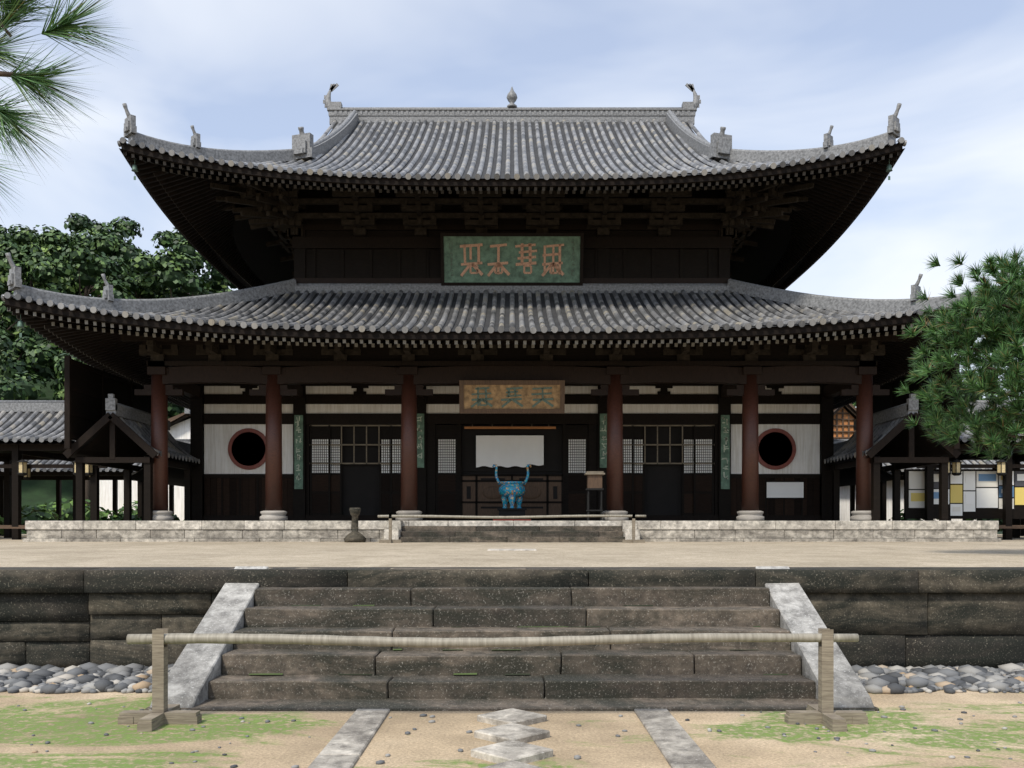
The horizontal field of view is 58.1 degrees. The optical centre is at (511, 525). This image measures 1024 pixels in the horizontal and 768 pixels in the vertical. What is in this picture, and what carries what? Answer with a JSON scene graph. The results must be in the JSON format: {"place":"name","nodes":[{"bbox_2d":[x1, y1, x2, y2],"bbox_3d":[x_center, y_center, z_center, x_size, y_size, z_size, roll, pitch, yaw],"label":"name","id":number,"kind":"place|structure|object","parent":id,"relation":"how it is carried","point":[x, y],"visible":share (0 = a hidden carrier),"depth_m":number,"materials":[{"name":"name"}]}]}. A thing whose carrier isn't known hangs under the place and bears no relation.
{"place":"outdoors","nodes":[
{"label":"outdoors","id":0,"kind":"place"},
{"bbox_2d":[2,319,1001,533],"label":"hill","id":1,"kind":"structure","parent":0,"point":[38,492],"depth_m":66.29,"materials":[{"name":"green plant"}]},
{"bbox_2d":[0,240,227,505],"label":"branches","id":2,"kind":"object","parent":1,"relation":"on","point":[87,292],"visible":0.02,"depth_m":80.99,"materials":[{"name":"brown plant"}]},
{"bbox_2d":[0,219,994,417],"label":"leaves","id":3,"kind":"object","parent":1,"relation":"on","point":[85,280],"visible":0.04,"depth_m":83.21,"materials":[{"name":"green plant"}]},
{"bbox_2d":[0,213,1013,418],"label":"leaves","id":4,"kind":"object","parent":1,"relation":"on","point":[39,249],"visible":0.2,"depth_m":82.72,"materials":[{"name":"green plant"}]},
{"bbox_2d":[834,404,855,438],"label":"lattice window","id":5,"kind":"structure","parent":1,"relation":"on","point":[844,419],"depth_m":62.90,"materials":[{"name":"orange paper"}]},
{"bbox_2d":[0,686,1023,767],"bbox_3d":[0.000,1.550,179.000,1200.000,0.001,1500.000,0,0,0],"label":"ground","id":6,"kind":"structure","parent":0,"point":[59,722],"depth_m":6.75,"materials":[{"name":"beige soil"}]},
{"bbox_2d":[118,628,867,731],"bbox_3d":[-0.150,1.180,7.250,5.860,0.740,0.620,0,0,0],"label":"barrier","id":7,"kind":"object","parent":6,"relation":"on","point":[823,712],"visible":1,"depth_m":7.21,"materials":[{"name":"brown wood"}]},
{"bbox_2d":[145,567,878,710],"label":"steps","id":8,"kind":"structure","parent":6,"relation":"on","point":[705,676],"depth_m":8.49,"materials":[{"name":"stone"}]},
{"bbox_2d":[150,566,874,710],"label":"cheeks","id":9,"kind":"object","parent":8,"relation":"on","point":[196,668],"visible":0.62,"depth_m":8.56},
{"bbox_2d":[249,605,787,674],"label":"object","id":10,"kind":"object","parent":8,"relation":"on","point":[462,649],"visible":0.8,"depth_m":8.49,"materials":[{"name":"grey stone"}]},
{"bbox_2d":[0,567,1023,667],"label":"terrace wall","id":11,"kind":"structure","parent":6,"relation":"on","point":[61,617],"depth_m":9.83,"materials":[{"name":"stone"}]},
{"bbox_2d":[0,662,1023,693],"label":"pebbles","id":12,"kind":"object","parent":6,"relation":"on","point":[89,677],"visible":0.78,"depth_m":8.98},
{"bbox_2d":[17,702,1021,767],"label":"ground stones","id":13,"kind":"object","parent":6,"relation":"on","point":[577,757],"visible":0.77,"depth_m":6.92,"materials":[{"name":"grey stone"}]},
{"bbox_2d":[0,534,1023,568],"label":"terrace gravel","id":14,"kind":"structure","parent":0,"point":[21,553],"depth_m":15.20,"materials":[{"name":"beige gravel"}]},
{"bbox_2d":[344,508,365,541],"bbox_3d":[-4.550,-0.030,26.700,0.660,1.000,0.660,0,0,0],"label":"stone pedestal","id":15,"kind":"object","parent":14,"relation":"on","point":[354,535],"visible":0.98,"depth_m":26.57,"materials":[{"name":"grey stone"}]},
{"bbox_2d":[0,498,1020,534],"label":"shrubs","id":16,"kind":"object","parent":14,"relation":"on","point":[44,513],"visible":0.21,"depth_m":38.57,"materials":[{"name":"green plant"}]},
{"bbox_2d":[0,444,1023,539],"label":"side corridor posts","id":17,"kind":"object","parent":14,"relation":"on","point":[10,499],"visible":0.34,"depth_m":31.83,"materials":[{"name":"brown wood"}]},
{"bbox_2d":[23,530,1000,541],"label":"platform","id":18,"kind":"structure","parent":14,"relation":"on","point":[645,535],"depth_m":27.50,"materials":[{"name":"stone"}]},
{"bbox_2d":[25,521,998,529],"bbox_3d":[0.000,0.155,40.491,29.060,0.630,26.050,0,0,0],"label":"stone platform coping","id":19,"kind":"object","parent":18,"relation":"on","point":[641,525],"depth_m":27.47,"materials":[{"name":"grey stone"}]},
{"bbox_2d":[120,190,903,520],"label":"building wall","id":20,"kind":"structure","parent":19,"relation":"on","point":[398,252],"depth_m":32.52,"materials":[{"name":"brown wood"}]},
{"bbox_2d":[228,428,265,469],"bbox_3d":[-9.300,-2.720,32.570,1.460,1.460,0.120,0,0,0],"label":"round window","id":21,"kind":"structure","parent":20,"relation":"attached to","point":[246,448],"depth_m":32.51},
{"bbox_2d":[3,298,1010,409],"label":"lower roof eaves","id":22,"kind":"object","parent":20,"relation":"on","point":[92,339],"visible":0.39,"depth_m":26.23,"materials":[{"name":"brown wood"}]},
{"bbox_2d":[17,164,892,336],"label":"wind bells","id":23,"kind":"object","parent":22,"relation":"on","point":[20,324],"visible":0.78,"depth_m":28.37,"materials":[{"name":"brown metal"}]},
{"bbox_2d":[1,289,1006,333],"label":"roof tiles","id":24,"kind":"object","parent":22,"relation":"on","point":[512,311],"visible":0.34,"depth_m":29.09,"materials":[{"name":"grey tile"}]},
{"bbox_2d":[5,253,1012,312],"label":"ridges","id":25,"kind":"object","parent":24,"relation":"on","point":[107,301],"visible":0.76,"depth_m":30.53,"materials":[{"name":"tile"}]},
{"bbox_2d":[476,435,543,466],"bbox_3d":[-0.075,-2.635,32.560,2.390,1.130,0.024,0,0,0],"label":"curtain","id":26,"kind":"object","parent":20,"relation":"hanging from","point":[512,450],"visible":0.97,"depth_m":32.56,"materials":[{"name":"fabric"}]},
{"bbox_2d":[210,182,813,275],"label":"brackets","id":27,"kind":"object","parent":20,"relation":"attached to","point":[275,209],"visible":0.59,"depth_m":31.62,"materials":[{"name":"brown wood"}]},
{"bbox_2d":[119,127,904,289],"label":"upper roof eaves","id":28,"kind":"object","parent":27,"relation":"on","point":[240,254],"visible":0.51,"depth_m":30.62,"materials":[{"name":"brown wood"}]},
{"bbox_2d":[117,119,906,179],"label":"roof tiles","id":29,"kind":"object","parent":28,"relation":"on","point":[507,150],"visible":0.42,"depth_m":33.78,"materials":[{"name":"grey tile"}]},
{"bbox_2d":[122,83,901,162],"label":"ridges","id":30,"kind":"object","parent":29,"relation":"on","point":[717,147],"visible":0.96,"depth_m":36.17,"materials":[{"name":"tile"}]},
{"bbox_2d":[440,233,583,285],"bbox_3d":[0.000,-9.306,32.244,4.970,1.754,0.713,0,0,0],"label":"plaque","id":31,"kind":"object","parent":20,"relation":"attached to","point":[511,259],"visible":1,"depth_m":32.14,"materials":[{"name":"green wood"}]},
{"bbox_2d":[459,380,564,412],"bbox_3d":[0.000,-4.024,28.705,3.280,1.028,0.288,0,0,0],"label":"plaque","id":32,"kind":"object","parent":20,"relation":"attached to","point":[511,396],"visible":1,"depth_m":28.67,"materials":[{"name":"gold wood"}]},
{"bbox_2d":[294,414,729,488],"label":"vertical plaques","id":33,"kind":"object","parent":20,"relation":"attached to","point":[298,451],"visible":0.98,"depth_m":32.38,"materials":[{"name":"wood"}]},
{"bbox_2d":[483,486,540,498],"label":"panels","id":34,"kind":"object","parent":20,"relation":"on","point":[492,492],"visible":0.86,"depth_m":32.43,"materials":[{"name":"brown wood"}]},
{"bbox_2d":[312,439,803,497],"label":"window panels","id":35,"kind":"object","parent":20,"relation":"attached to","point":[785,489],"visible":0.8,"depth_m":32.62,"materials":[{"name":"white paper"}]},
{"bbox_2d":[758,428,795,469],"bbox_3d":[9.300,-2.720,32.570,1.460,1.460,0.120,0,0,0],"label":"round window","id":36,"kind":"structure","parent":20,"relation":"attached to","point":[777,448],"depth_m":32.51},
{"bbox_2d":[384,521,639,539],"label":"stair side stones","id":37,"kind":"object","parent":14,"relation":"on","point":[398,525],"visible":0.54,"depth_m":26.40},
{"bbox_2d":[487,549,536,550],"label":"slab","id":38,"kind":"structure","parent":14,"relation":"on","point":[511,550],"depth_m":17.51,"materials":[{"name":"stone"}]},
{"bbox_2d":[0,356,1023,528],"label":"covered corridor","id":39,"kind":"object","parent":14,"relation":"on","point":[116,442],"depth_m":31.29,"materials":[{"name":"brown wood"}]},
{"bbox_2d":[0,394,1023,477],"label":"side tiles","id":40,"kind":"object","parent":39,"relation":"on","point":[32,420],"visible":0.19,"depth_m":32.19,"materials":[{"name":"grey tile"}]},
{"bbox_2d":[16,451,1007,479],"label":"lanterns","id":41,"kind":"object","parent":39,"relation":"on","point":[24,471],"visible":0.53,"depth_m":31.51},
{"bbox_2d":[909,471,1023,515],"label":"posters","id":42,"kind":"object","parent":39,"relation":"attached to","point":[986,497],"visible":0.79,"depth_m":32.07},
{"bbox_2d":[378,513,645,542],"bbox_3d":[0.000,0.060,25.750,7.501,0.820,0.620,0,0,0],"label":"barrier","id":43,"kind":"object","parent":14,"relation":"on","point":[390,516],"visible":0.99,"depth_m":25.71,"materials":[{"name":"brown wood"}]},
{"bbox_2d":[399,526,624,541],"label":"stone steps","id":44,"kind":"structure","parent":14,"relation":"on","point":[511,533],"depth_m":26.82,"materials":[{"name":"grey stone"}]},
{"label":"platform","id":45,"kind":"structure","parent":14,"relation":"on","visible":0},
{"bbox_2d":[22,506,1001,531],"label":"shrub","id":46,"kind":"object","parent":45,"relation":"on","point":[69,511],"visible":0.07,"depth_m":47.26,"materials":[{"name":"green plant"}]},
{"bbox_2d":[584,471,604,520],"bbox_3d":[2.550,-0.920,28.450,0.600,1.520,0.480,0,0,0],"label":"box stand","id":47,"kind":"object","parent":45,"relation":"on","point":[594,480],"visible":1,"depth_m":28.28,"materials":[{"name":"brown wood"}]},
{"bbox_2d":[0,0,1023,462],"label":"pine","id":48,"kind":"object","parent":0,"point":[1000,344],"depth_m":13.84,"materials":[{"name":"green plant"}]},
{"bbox_2d":[308,708,715,767],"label":"path","id":49,"kind":"structure","parent":0,"point":[511,734],"depth_m":6.56,"materials":[{"name":"stone"}]},
{"bbox_2d":[0,0,1023,399],"label":"sky","id":50,"kind":"structure","parent":0,"point":[246,74],"materials":[{"name":"blue"}]},
{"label":"portico floor","id":51,"kind":"structure","parent":0,"visible":0},
{"bbox_2d":[492,464,531,520],"bbox_3d":[0.000,-1.109,30.550,1.321,1.897,1.100,0,0,0],"label":"burner","id":52,"kind":"object","parent":51,"relation":"on","point":[511,491],"visible":1,"depth_m":30.19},
{"bbox_2d":[153,511,870,520],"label":"column bases","id":53,"kind":"object","parent":51,"relation":"on","point":[282,516],"visible":0.81,"depth_m":28.66,"materials":[{"name":"stone"}]},
{"bbox_2d":[151,375,872,510],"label":"columns","id":54,"kind":"structure","parent":53,"relation":"on","point":[273,449],"depth_m":28.78,"materials":[{"name":"red wood"}]}
]}

